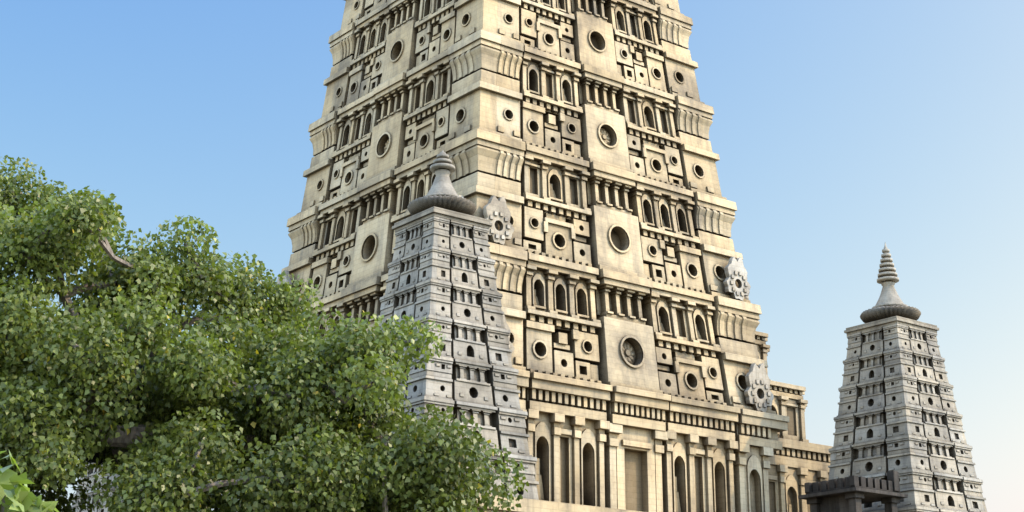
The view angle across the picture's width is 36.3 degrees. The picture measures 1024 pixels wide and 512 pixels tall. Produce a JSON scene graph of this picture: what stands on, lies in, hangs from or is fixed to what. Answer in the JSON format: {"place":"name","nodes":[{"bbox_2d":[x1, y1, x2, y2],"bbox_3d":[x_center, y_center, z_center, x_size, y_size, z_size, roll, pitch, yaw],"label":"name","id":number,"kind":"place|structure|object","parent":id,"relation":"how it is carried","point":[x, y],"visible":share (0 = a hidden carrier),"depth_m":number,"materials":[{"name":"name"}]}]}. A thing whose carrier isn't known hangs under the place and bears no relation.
{"place":"outdoors","nodes":[
{"label":"outdoors","id":0,"kind":"place"},
{"bbox_2d":[0,451,58,511],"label":"shrub leaves","id":1,"kind":"object","parent":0,"point":[16,495],"visible":1,"depth_m":8.93,"materials":[{"name":"green plant"}]},
{"bbox_2d":[71,463,122,511],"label":"corner tower","id":2,"kind":"structure","parent":0,"point":[93,471],"depth_m":63.19,"materials":[{"name":"stone"}]},
{"bbox_2d":[0,155,528,511],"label":"bodhi tree branches","id":3,"kind":"object","parent":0,"point":[113,378],"visible":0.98,"depth_m":33.73,"materials":[{"name":"green plant"}]},
{"bbox_2d":[371,206,538,499],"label":"corner tower","id":4,"kind":"structure","parent":0,"point":[441,268],"depth_m":47.51,"materials":[{"name":"stone"}]},
{"bbox_2d":[407,150,476,215],"bbox_3d":[-2.227,-2.254,50.010,2.222,2.430,2.222,13,-21,-36],"label":"finial","id":5,"kind":"object","parent":4,"relation":"on","point":[441,193],"visible":0.78,"depth_m":49.44,"materials":[{"name":"stone"}]},
{"bbox_2d":[0,0,1023,511],"label":"sky","id":6,"kind":"structure","parent":0,"point":[840,131],"materials":[{"name":"blue"}]},
{"bbox_2d":[263,0,789,511],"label":"tower","id":7,"kind":"structure","parent":0,"point":[575,132],"depth_m":60.57,"materials":[{"name":"stone"}]},
{"bbox_2d":[277,195,773,411],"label":"carved ornaments","id":8,"kind":"object","parent":7,"relation":"attached to","point":[495,209],"visible":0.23,"depth_m":61.57,"materials":[{"name":"stone"}]},
{"bbox_2d":[466,493,640,511],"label":"temple platform","id":9,"kind":"structure","parent":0,"point":[530,505],"depth_m":45.59,"materials":[{"name":"stone"}]},
{"bbox_2d":[753,331,832,511],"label":"temple building","id":10,"kind":"structure","parent":9,"relation":"on","point":[798,461],"depth_m":64.78,"materials":[{"name":"stone"}]},
{"bbox_2d":[798,471,907,511],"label":"pavilion","id":11,"kind":"structure","parent":9,"relation":"on","point":[853,493],"depth_m":56.54,"materials":[{"name":"stone"}]},
{"bbox_2d":[828,316,986,511],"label":"corner tower","id":12,"kind":"structure","parent":0,"point":[897,410],"depth_m":60.35,"materials":[{"name":"stone"}]},
{"bbox_2d":[860,243,920,322],"bbox_3d":[15.191,1.126,63.149,2.415,3.580,2.415,13,-21,-36],"label":"finial","id":13,"kind":"object","parent":12,"relation":"on","point":[889,303],"visible":0.86,"depth_m":62.56,"materials":[{"name":"stone"}]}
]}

